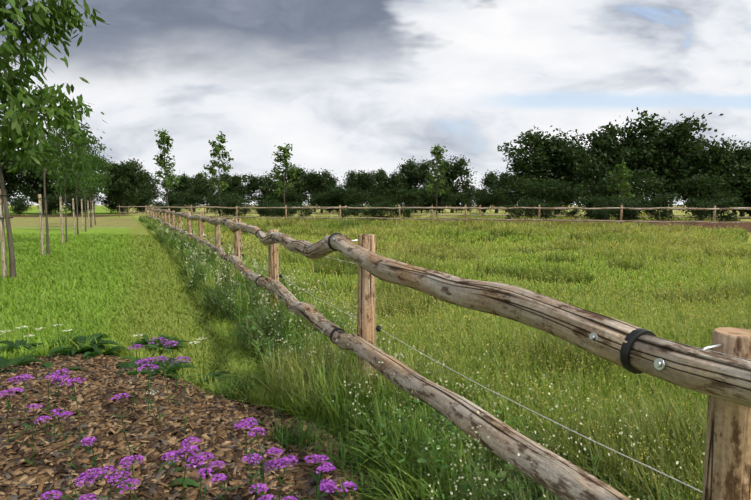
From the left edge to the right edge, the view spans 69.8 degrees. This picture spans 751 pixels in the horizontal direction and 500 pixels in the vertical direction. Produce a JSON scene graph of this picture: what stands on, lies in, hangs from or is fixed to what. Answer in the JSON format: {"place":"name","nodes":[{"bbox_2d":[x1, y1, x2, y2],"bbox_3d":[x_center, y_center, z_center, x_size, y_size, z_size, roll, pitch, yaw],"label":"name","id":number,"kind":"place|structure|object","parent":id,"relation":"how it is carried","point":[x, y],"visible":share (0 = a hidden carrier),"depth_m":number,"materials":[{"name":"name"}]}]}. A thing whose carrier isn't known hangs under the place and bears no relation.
{"place":"outdoors","nodes":[
{"label":"outdoors","id":0,"kind":"place"},
{"bbox_2d":[0,207,460,499],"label":"lawn","id":1,"kind":"structure","parent":0,"point":[114,244],"depth_m":7.71,"materials":[{"name":"green plant"}]},
{"bbox_2d":[0,189,12,277],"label":"stake","id":2,"kind":"object","parent":1,"relation":"on","point":[3,249],"visible":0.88,"depth_m":10.29,"materials":[{"name":"brown wood"}]},
{"bbox_2d":[3,172,22,205],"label":"tree","id":3,"kind":"object","parent":1,"relation":"on","point":[6,185],"visible":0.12,"depth_m":86.21,"materials":[{"name":"green plant"}]},
{"bbox_2d":[0,148,38,201],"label":"tree","id":4,"kind":"object","parent":1,"relation":"on","point":[19,181],"visible":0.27,"depth_m":81.00,"materials":[{"name":"green plant"}]},
{"bbox_2d":[0,151,65,212],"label":"tree","id":5,"kind":"object","parent":1,"relation":"on","point":[35,190],"visible":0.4,"depth_m":80.61,"materials":[{"name":"green plant"}]},
{"bbox_2d":[38,194,48,255],"bbox_3d":[-9.277,-0.633,15.065,0.279,1.854,0.122,0,5,-2],"label":"stake","id":6,"kind":"object","parent":1,"relation":"on","point":[41,224],"visible":0.94,"depth_m":15.03,"materials":[{"name":"brown wood"}]},
{"bbox_2d":[1,82,103,255],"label":"young tree","id":7,"kind":"object","parent":1,"relation":"on","point":[42,168],"visible":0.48,"depth_m":15.04,"materials":[{"name":"green plant"}]},
{"bbox_2d":[0,0,108,279],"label":"young tree","id":8,"kind":"object","parent":1,"relation":"on","point":[15,130],"visible":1,"depth_m":10.47,"materials":[{"name":"green plant"}]},
{"bbox_2d":[59,197,66,243],"bbox_3d":[-11.482,-1.032,19.813,0.279,1.854,0.122,0,5,-2],"label":"stake","id":9,"kind":"object","parent":1,"relation":"on","point":[61,220],"visible":0.88,"depth_m":19.78,"materials":[{"name":"brown wood"}]},
{"bbox_2d":[37,124,94,242],"bbox_3d":[-11.322,-2.463,19.535,2.149,4.740,2.148,-1,5,-9],"label":"young tree","id":10,"kind":"object","parent":1,"relation":"on","point":[62,172],"visible":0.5,"depth_m":19.62,"materials":[{"name":"green plant"}]},
{"bbox_2d":[4,217,137,226],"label":"path","id":11,"kind":"structure","parent":1,"relation":"on","point":[55,221],"depth_m":44.27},
{"bbox_2d":[51,125,104,234],"bbox_3d":[-13.534,-3.219,24.502,2.368,5.436,2.691,1,6,-3],"label":"young tree","id":12,"kind":"object","parent":1,"relation":"on","point":[88,150],"visible":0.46,"depth_m":24.28,"materials":[{"name":"green plant"}]},
{"bbox_2d":[48,153,112,213],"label":"tree","id":13,"kind":"object","parent":1,"relation":"on","point":[71,191],"visible":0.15,"depth_m":79.31,"materials":[{"name":"green plant"}]},
{"bbox_2d":[65,153,114,227],"bbox_3d":[-18.008,-3.732,33.815,3.188,4.885,3.138,-1,5,-8],"label":"young tree","id":14,"kind":"object","parent":1,"relation":"on","point":[102,172],"visible":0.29,"depth_m":34.04,"materials":[{"name":"green plant"}]},
{"bbox_2d":[72,150,109,224],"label":"young tree","id":15,"kind":"object","parent":1,"relation":"on","point":[97,184],"visible":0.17,"depth_m":38.65,"materials":[{"name":"green plant"}]},
{"bbox_2d":[71,135,111,231],"bbox_3d":[-15.805,-3.673,29.193,2.133,5.563,2.166,2,5,23],"label":"young tree","id":16,"kind":"object","parent":1,"relation":"on","point":[97,157],"visible":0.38,"depth_m":29.27,"materials":[{"name":"green plant"}]},
{"bbox_2d":[101,192,128,213],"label":"bush","id":17,"kind":"object","parent":1,"relation":"on","point":[115,206],"visible":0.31,"depth_m":88.03,"materials":[{"name":"green plant"}]},
{"bbox_2d":[92,158,151,213],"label":"tree","id":18,"kind":"object","parent":1,"relation":"on","point":[125,175],"visible":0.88,"depth_m":81.36,"materials":[{"name":"green plant"}]},
{"bbox_2d":[40,362,335,488],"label":"soil","id":19,"kind":"structure","parent":1,"relation":"on","point":[173,385],"depth_m":3.72,"materials":[{"name":"brown soil"}]},
{"bbox_2d":[0,325,347,499],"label":"bed plants","id":20,"kind":"object","parent":19,"relation":"on","point":[94,346],"visible":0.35,"depth_m":3.66,"materials":[{"name":"green plant"}]},
{"bbox_2d":[0,324,356,499],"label":"flowers","id":21,"kind":"object","parent":20,"relation":"attached to","point":[327,468],"visible":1,"depth_m":2.30,"materials":[{"name":"purple plant"}]},
{"bbox_2d":[0,352,392,499],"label":"mulch chips","id":22,"kind":"object","parent":19,"relation":"on","point":[215,431],"visible":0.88,"depth_m":3.09,"materials":[{"name":"brown wood"}]},
{"bbox_2d":[0,0,750,204],"label":"sky","id":23,"kind":"structure","parent":0,"point":[367,85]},
{"bbox_2d":[3,205,750,499],"bbox_3d":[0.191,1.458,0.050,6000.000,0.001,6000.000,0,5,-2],"label":"ground","id":24,"kind":"structure","parent":0,"point":[492,212],"depth_m":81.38,"materials":[{"name":"green plant"}]},
{"bbox_2d":[96,195,118,212],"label":"bush","id":25,"kind":"object","parent":24,"relation":"on","point":[105,203],"visible":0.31,"depth_m":90.25,"materials":[{"name":"green plant"}]},
{"bbox_2d":[132,188,161,211],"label":"bush","id":26,"kind":"object","parent":24,"relation":"on","point":[143,201],"visible":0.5,"depth_m":93.14,"materials":[{"name":"green plant"}]},
{"bbox_2d":[132,168,162,211],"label":"tree","id":27,"kind":"object","parent":24,"relation":"on","point":[148,185],"visible":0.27,"depth_m":100.16,"materials":[{"name":"green plant"}]},
{"bbox_2d":[153,129,179,205],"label":"slender tree","id":28,"kind":"object","parent":24,"relation":"on","point":[163,139],"visible":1,"depth_m":48.63,"materials":[{"name":"green plant"}]},
{"bbox_2d":[157,190,181,205],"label":"bush","id":29,"kind":"object","parent":24,"relation":"on","point":[163,194],"visible":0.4,"depth_m":92.53,"materials":[{"name":"green plant"}]},
{"bbox_2d":[158,173,193,202],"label":"tree","id":30,"kind":"object","parent":24,"relation":"on","point":[184,184],"visible":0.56,"depth_m":100.41,"materials":[{"name":"green plant"}]},
{"bbox_2d":[168,195,191,211],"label":"bush","id":31,"kind":"object","parent":24,"relation":"on","point":[181,201],"visible":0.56,"depth_m":90.70,"materials":[{"name":"green plant"}]},
{"bbox_2d":[174,171,204,211],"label":"tree","id":32,"kind":"object","parent":24,"relation":"on","point":[199,177],"visible":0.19,"depth_m":111.88,"materials":[{"name":"green plant"}]},
{"bbox_2d":[175,190,206,212],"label":"bush","id":33,"kind":"object","parent":24,"relation":"on","point":[194,201],"visible":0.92,"depth_m":91.84,"materials":[{"name":"green plant"}]},
{"bbox_2d":[188,175,218,212],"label":"tree","id":34,"kind":"object","parent":24,"relation":"on","point":[202,187],"visible":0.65,"depth_m":101.29,"materials":[{"name":"green plant"}]},
{"bbox_2d":[199,131,233,215],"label":"slender tree","id":35,"kind":"object","parent":24,"relation":"on","point":[215,154],"visible":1,"depth_m":48.90,"materials":[{"name":"green plant"}]},
{"bbox_2d":[210,191,247,215],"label":"bush","id":36,"kind":"object","parent":24,"relation":"on","point":[230,201],"visible":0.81,"depth_m":44.65,"materials":[{"name":"green plant"}]},
{"bbox_2d":[213,170,250,197],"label":"tree","id":37,"kind":"object","parent":24,"relation":"on","point":[233,185],"visible":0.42,"depth_m":96.31,"materials":[{"name":"green plant"}]},
{"bbox_2d":[237,193,259,212],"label":"bush","id":38,"kind":"object","parent":24,"relation":"on","point":[248,199],"visible":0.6,"depth_m":88.98,"materials":[{"name":"green plant"}]},
{"bbox_2d":[241,171,273,205],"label":"tree","id":39,"kind":"object","parent":24,"relation":"on","point":[261,184],"visible":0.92,"depth_m":96.66,"materials":[{"name":"green plant"}]},
{"bbox_2d":[252,204,273,216],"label":"bush","id":40,"kind":"object","parent":24,"relation":"on","point":[263,212],"visible":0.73,"depth_m":45.89,"materials":[{"name":"green plant"}]},
{"bbox_2d":[250,197,278,216],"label":"bush","id":41,"kind":"object","parent":24,"relation":"on","point":[272,201],"visible":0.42,"depth_m":47.41,"materials":[{"name":"green plant"}]},
{"bbox_2d":[267,201,289,218],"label":"bush","id":42,"kind":"object","parent":24,"relation":"on","point":[279,212],"visible":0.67,"depth_m":43.43,"materials":[{"name":"green plant"}]},
{"bbox_2d":[269,143,299,203],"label":"slender tree","id":43,"kind":"object","parent":24,"relation":"on","point":[285,156],"visible":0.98,"depth_m":48.95,"materials":[{"name":"green plant"}]},
{"bbox_2d":[275,188,309,211],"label":"bush","id":44,"kind":"object","parent":24,"relation":"on","point":[291,195],"visible":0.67,"depth_m":91.14,"materials":[{"name":"green plant"}]},
{"bbox_2d":[274,164,316,205],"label":"tree","id":45,"kind":"object","parent":24,"relation":"on","point":[300,183],"visible":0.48,"depth_m":94.28,"materials":[{"name":"green plant"}]},
{"bbox_2d":[290,201,317,219],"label":"bush","id":46,"kind":"object","parent":24,"relation":"on","point":[306,211],"visible":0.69,"depth_m":41.89,"materials":[{"name":"green plant"}]},
{"bbox_2d":[306,191,335,212],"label":"bush","id":47,"kind":"object","parent":24,"relation":"on","point":[320,199],"visible":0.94,"depth_m":90.97,"materials":[{"name":"green plant"}]},
{"bbox_2d":[303,168,339,212],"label":"tree","id":48,"kind":"object","parent":24,"relation":"on","point":[321,181],"visible":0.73,"depth_m":94.37,"materials":[{"name":"green plant"}]},
{"bbox_2d":[325,184,360,211],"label":"bush","id":49,"kind":"object","parent":24,"relation":"on","point":[337,193],"visible":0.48,"depth_m":91.19,"materials":[{"name":"green plant"}]},
{"bbox_2d":[340,194,364,209],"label":"bush","id":50,"kind":"object","parent":24,"relation":"on","point":[350,201],"visible":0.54,"depth_m":89.66,"materials":[{"name":"green plant"}]},
{"bbox_2d":[336,185,370,205],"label":"bush","id":51,"kind":"object","parent":24,"relation":"on","point":[354,194],"visible":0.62,"depth_m":90.35,"materials":[{"name":"green plant"}]},
{"bbox_2d":[347,201,364,216],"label":"bush","id":52,"kind":"object","parent":24,"relation":"on","point":[354,213],"visible":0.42,"depth_m":46.09,"materials":[{"name":"green plant"}]},
{"bbox_2d":[338,169,376,212],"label":"tree","id":53,"kind":"object","parent":24,"relation":"on","point":[363,182],"visible":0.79,"depth_m":100.74,"materials":[{"name":"green plant"}]},
{"bbox_2d":[362,189,386,206],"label":"bush","id":54,"kind":"object","parent":24,"relation":"on","point":[372,195],"visible":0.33,"depth_m":95.28,"materials":[{"name":"green plant"}]},
{"bbox_2d":[364,200,394,220],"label":"bush","id":55,"kind":"object","parent":24,"relation":"on","point":[378,211],"visible":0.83,"depth_m":39.63,"materials":[{"name":"green plant"}]},
{"bbox_2d":[370,168,409,212],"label":"tree","id":56,"kind":"object","parent":24,"relation":"on","point":[385,182],"visible":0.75,"depth_m":95.97,"materials":[{"name":"green plant"}]},
{"bbox_2d":[381,201,407,221],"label":"bush","id":57,"kind":"object","parent":24,"relation":"on","point":[395,212],"visible":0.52,"depth_m":40.01,"materials":[{"name":"green plant"}]},
{"bbox_2d":[392,184,426,210],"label":"bush","id":58,"kind":"object","parent":24,"relation":"on","point":[407,195],"visible":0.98,"depth_m":89.35,"materials":[{"name":"green plant"}]},
{"bbox_2d":[397,156,440,212],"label":"tree","id":59,"kind":"object","parent":24,"relation":"on","point":[415,173],"visible":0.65,"depth_m":99.77,"materials":[{"name":"green plant"}]},
{"bbox_2d":[415,193,437,212],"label":"bush","id":60,"kind":"object","parent":24,"relation":"on","point":[429,203],"visible":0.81,"depth_m":91.89,"materials":[{"name":"green plant"}]},
{"bbox_2d":[117,205,750,219],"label":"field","id":61,"kind":"structure","parent":24,"relation":"on","point":[204,213],"depth_m":48.15,"materials":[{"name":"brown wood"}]},
{"bbox_2d":[425,144,450,217],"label":"slender tree","id":62,"kind":"object","parent":24,"relation":"on","point":[437,150],"visible":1,"depth_m":51.59,"materials":[{"name":"green plant"}]},
{"bbox_2d":[427,188,462,212],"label":"bush","id":63,"kind":"object","parent":24,"relation":"on","point":[445,196],"visible":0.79,"depth_m":91.46,"materials":[{"name":"green plant"}]},
{"bbox_2d":[146,205,750,229],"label":"fence","id":64,"kind":"object","parent":24,"relation":"on","point":[621,208],"visible":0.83,"depth_m":32.83,"materials":[{"name":"brown wood"}]},
{"bbox_2d":[148,208,750,499],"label":"fence","id":65,"kind":"object","parent":24,"relation":"on","point":[719,373],"visible":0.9,"depth_m":2.00,"materials":[{"name":"brown wood"}]},
{"bbox_2d":[151,219,750,499],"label":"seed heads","id":66,"kind":"object","parent":24,"relation":"on","point":[441,459],"visible":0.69,"depth_m":4.81,"materials":[{"name":"green plant"}]},
{"bbox_2d":[432,154,476,212],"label":"tree","id":67,"kind":"object","parent":24,"relation":"on","point":[456,170],"visible":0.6,"depth_m":100.16,"materials":[{"name":"green plant"}]},
{"bbox_2d":[450,190,477,212],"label":"bush","id":68,"kind":"object","parent":24,"relation":"on","point":[463,197],"visible":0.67,"depth_m":96.02,"materials":[{"name":"green plant"}]},
{"bbox_2d":[459,199,477,212],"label":"bush","id":69,"kind":"object","parent":24,"relation":"on","point":[469,202],"visible":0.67,"depth_m":92.74,"materials":[{"name":"green plant"}]},
{"bbox_2d":[472,196,492,212],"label":"bush","id":70,"kind":"object","parent":24,"relation":"on","point":[482,203],"visible":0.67,"depth_m":91.75,"materials":[{"name":"green plant"}]},
{"bbox_2d":[477,186,509,212],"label":"bush","id":71,"kind":"object","parent":24,"relation":"on","point":[494,201],"visible":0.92,"depth_m":90.53,"materials":[{"name":"green plant"}]},
{"bbox_2d":[478,170,514,212],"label":"tree","id":72,"kind":"object","parent":24,"relation":"on","point":[490,181],"visible":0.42,"depth_m":94.21,"materials":[{"name":"green plant"}]},
{"bbox_2d":[494,152,554,209],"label":"tree","id":73,"kind":"object","parent":24,"relation":"on","point":[523,167],"visible":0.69,"depth_m":59.29,"materials":[{"name":"green plant"}]},
{"bbox_2d":[513,195,545,218],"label":"bush","id":74,"kind":"object","parent":24,"relation":"on","point":[530,212],"visible":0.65,"depth_m":40.51,"materials":[{"name":"green plant"}]},
{"bbox_2d":[506,173,568,214],"bbox_3d":[15.958,-5.177,52.835,6.180,5.035,5.559,1,5,11],"label":"bush","id":75,"kind":"object","parent":24,"relation":"on","point":[542,190],"visible":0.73,"depth_m":52.37,"materials":[{"name":"green plant"}]},
{"bbox_2d":[497,125,593,211],"bbox_3d":[19.563,-8.744,61.429,10.447,10.274,9.154,-1,5,-13],"label":"tree","id":76,"kind":"object","parent":24,"relation":"on","point":[538,145],"visible":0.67,"depth_m":59.15,"materials":[{"name":"green plant"}]},
{"bbox_2d":[531,199,561,218],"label":"bush","id":77,"kind":"object","parent":24,"relation":"on","point":[545,214],"visible":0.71,"depth_m":39.06,"materials":[{"name":"green plant"}]},
{"bbox_2d":[528,173,591,214],"bbox_3d":[18.412,-5.208,53.270,6.166,5.024,5.546,3,6,32],"label":"bush","id":78,"kind":"object","parent":24,"relation":"on","point":[571,193],"visible":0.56,"depth_m":52.69,"materials":[{"name":"green plant"}]},
{"bbox_2d":[561,209,581,217],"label":"bush","id":79,"kind":"object","parent":24,"relation":"on","point":[574,213],"visible":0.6,"depth_m":39.38,"materials":[{"name":"green plant"}]},
{"bbox_2d":[570,195,603,218],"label":"bush","id":80,"kind":"object","parent":24,"relation":"on","point":[582,202],"visible":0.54,"depth_m":39.05,"materials":[{"name":"green plant"}]},
{"bbox_2d":[549,141,639,205],"bbox_3d":[23.501,-7.685,59.551,10.171,8.419,7.911,3,6,34],"label":"tree","id":81,"kind":"object","parent":24,"relation":"on","point":[585,168],"visible":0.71,"depth_m":57.88,"materials":[{"name":"green plant"}]},
{"bbox_2d":[580,192,622,218],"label":"bush","id":82,"kind":"object","parent":24,"relation":"on","point":[601,201],"visible":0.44,"depth_m":38.33,"materials":[{"name":"green plant"}]},
{"bbox_2d":[573,112,663,214],"bbox_3d":[27.117,-9.435,60.481,9.397,11.798,8.904,3,5,29],"label":"tree","id":83,"kind":"object","parent":24,"relation":"on","point":[607,139],"visible":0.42,"depth_m":59.22,"materials":[{"name":"green plant"}]},
{"bbox_2d":[602,196,636,219],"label":"bush","id":84,"kind":"object","parent":24,"relation":"on","point":[617,201],"visible":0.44,"depth_m":37.02,"materials":[{"name":"green plant"}]},
{"bbox_2d":[607,160,635,202],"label":"slender tree","id":85,"kind":"object","parent":24,"relation":"on","point":[620,184],"visible":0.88,"depth_m":47.09,"materials":[{"name":"green plant"}]},
{"bbox_2d":[582,162,662,211],"bbox_3d":[24.329,-5.656,53.560,7.354,5.992,6.616,-1,5,-11],"label":"bush","id":86,"kind":"object","parent":24,"relation":"on","point":[639,179],"visible":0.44,"depth_m":52.45,"materials":[{"name":"green plant"}]},
{"bbox_2d":[596,186,649,210],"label":"bush","id":87,"kind":"object","parent":24,"relation":"on","point":[638,193],"visible":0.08,"depth_m":52.16,"materials":[{"name":"green plant"}]},
{"bbox_2d":[628,171,676,213],"bbox_3d":[29.331,-5.750,58.153,5.878,5.324,6.534,-3,6,-36],"label":"bush","id":88,"kind":"object","parent":24,"relation":"on","point":[657,187],"visible":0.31,"depth_m":56.82,"materials":[{"name":"green plant"}]},
{"bbox_2d":[615,107,722,213],"bbox_3d":[32.733,-9.658,61.169,11.629,12.144,10.941,0,5,3],"label":"tree","id":89,"kind":"object","parent":24,"relation":"on","point":[669,138],"visible":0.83,"depth_m":58.10,"materials":[{"name":"green plant"}]},
{"bbox_2d":[670,172,727,215],"bbox_3d":[34.206,-5.638,57.506,5.735,5.194,6.375,2,5,19],"label":"bush","id":90,"kind":"object","parent":24,"relation":"on","point":[680,190],"visible":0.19,"depth_m":56.83,"materials":[{"name":"green plant"}]},
{"bbox_2d":[679,194,720,220],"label":"bush","id":91,"kind":"object","parent":24,"relation":"on","point":[700,213],"visible":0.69,"depth_m":35.26,"materials":[{"name":"green plant"}]},
{"bbox_2d":[664,167,740,216],"bbox_3d":[33.845,-5.714,55.901,6.267,5.676,6.966,0,5,3],"label":"bush","id":92,"kind":"object","parent":24,"relation":"on","point":[699,180],"visible":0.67,"depth_m":54.80,"materials":[{"name":"green plant"}]},
{"bbox_2d":[681,187,741,215],"bbox_3d":[34.226,-4.922,54.751,4.510,4.085,5.014,-3,5,-28],"label":"bush","id":93,"kind":"object","parent":24,"relation":"on","point":[713,196],"visible":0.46,"depth_m":54.24,"materials":[{"name":"green plant"}]},
{"bbox_2d":[678,133,750,211],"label":"tree","id":94,"kind":"object","parent":24,"relation":"on","point":[719,155],"visible":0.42,"depth_m":57.10,"materials":[{"name":"green plant"}]},
{"bbox_2d":[701,141,750,215],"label":"tree","id":95,"kind":"object","parent":24,"relation":"on","point":[746,151],"visible":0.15,"depth_m":58.23,"materials":[{"name":"green plant"}]},
{"bbox_2d":[723,174,750,211],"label":"bush","id":96,"kind":"object","parent":24,"relation":"on","point":[744,185],"visible":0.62,"depth_m":56.10,"materials":[{"name":"green plant"}]},
{"bbox_2d":[727,169,750,215],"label":"bush","id":97,"kind":"object","parent":24,"relation":"on","point":[748,177],"visible":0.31,"depth_m":56.22,"materials":[{"name":"green plant"}]},
{"bbox_2d":[728,181,750,218],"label":"bush","id":98,"kind":"object","parent":24,"relation":"on","point":[746,191],"visible":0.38,"depth_m":56.84,"materials":[{"name":"green plant"}]},
{"bbox_2d":[4,215,750,232],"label":"dirt path","id":99,"kind":"structure","parent":0,"point":[746,226],"depth_m":31.16,"materials":[{"name":"brown soil"}]},
{"bbox_2d":[9,199,31,215],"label":"bush","id":100,"kind":"object","parent":99,"relation":"on","point":[20,205],"visible":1,"depth_m":71.35,"materials":[{"name":"green plant"}]},
{"bbox_2d":[7,192,37,214],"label":"bush","id":101,"kind":"object","parent":99,"relation":"on","point":[20,198],"visible":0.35,"depth_m":74.07,"materials":[{"name":"green plant"}]},
{"bbox_2d":[35,192,66,214],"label":"bush","id":102,"kind":"object","parent":99,"relation":"on","point":[54,200],"visible":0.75,"depth_m":73.87,"materials":[{"name":"green plant"}]},
{"bbox_2d":[57,192,94,214],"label":"bush","id":103,"kind":"object","parent":99,"relation":"on","point":[69,196],"visible":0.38,"depth_m":74.49,"materials":[{"name":"green plant"}]},
{"bbox_2d":[62,195,94,214],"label":"bush","id":104,"kind":"object","parent":99,"relation":"on","point":[78,202],"visible":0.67,"depth_m":73.09,"materials":[{"name":"green plant"}]},
{"bbox_2d":[502,204,526,218],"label":"bush","id":105,"kind":"object","parent":99,"relation":"on","point":[519,212],"visible":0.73,"depth_m":37.96,"materials":[{"name":"green plant"}]},
{"bbox_2d":[590,203,618,219],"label":"bush","id":106,"kind":"object","parent":99,"relation":"on","point":[603,215],"visible":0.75,"depth_m":34.67,"materials":[{"name":"green plant"}]},
{"bbox_2d":[609,195,654,219],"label":"bush","id":107,"kind":"object","parent":99,"relation":"on","point":[628,212],"visible":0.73,"depth_m":34.23,"materials":[{"name":"green plant"}]},
{"bbox_2d":[635,188,686,219],"bbox_3d":[18.267,-2.651,34.781,3.108,2.727,2.796,2,5,27],"label":"bush","id":108,"kind":"object","parent":99,"relation":"on","point":[668,198],"visible":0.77,"depth_m":34.35,"materials":[{"name":"green plant"}]},
{"bbox_2d":[698,192,747,220],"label":"bush","id":109,"kind":"object","parent":99,"relation":"on","point":[729,203],"visible":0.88,"depth_m":31.81,"materials":[{"name":"green plant"}]},
{"bbox_2d":[137,212,750,291],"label":"grass","id":110,"kind":"structure","parent":0,"point":[308,226],"depth_m":14.70,"materials":[{"name":"green plant"}]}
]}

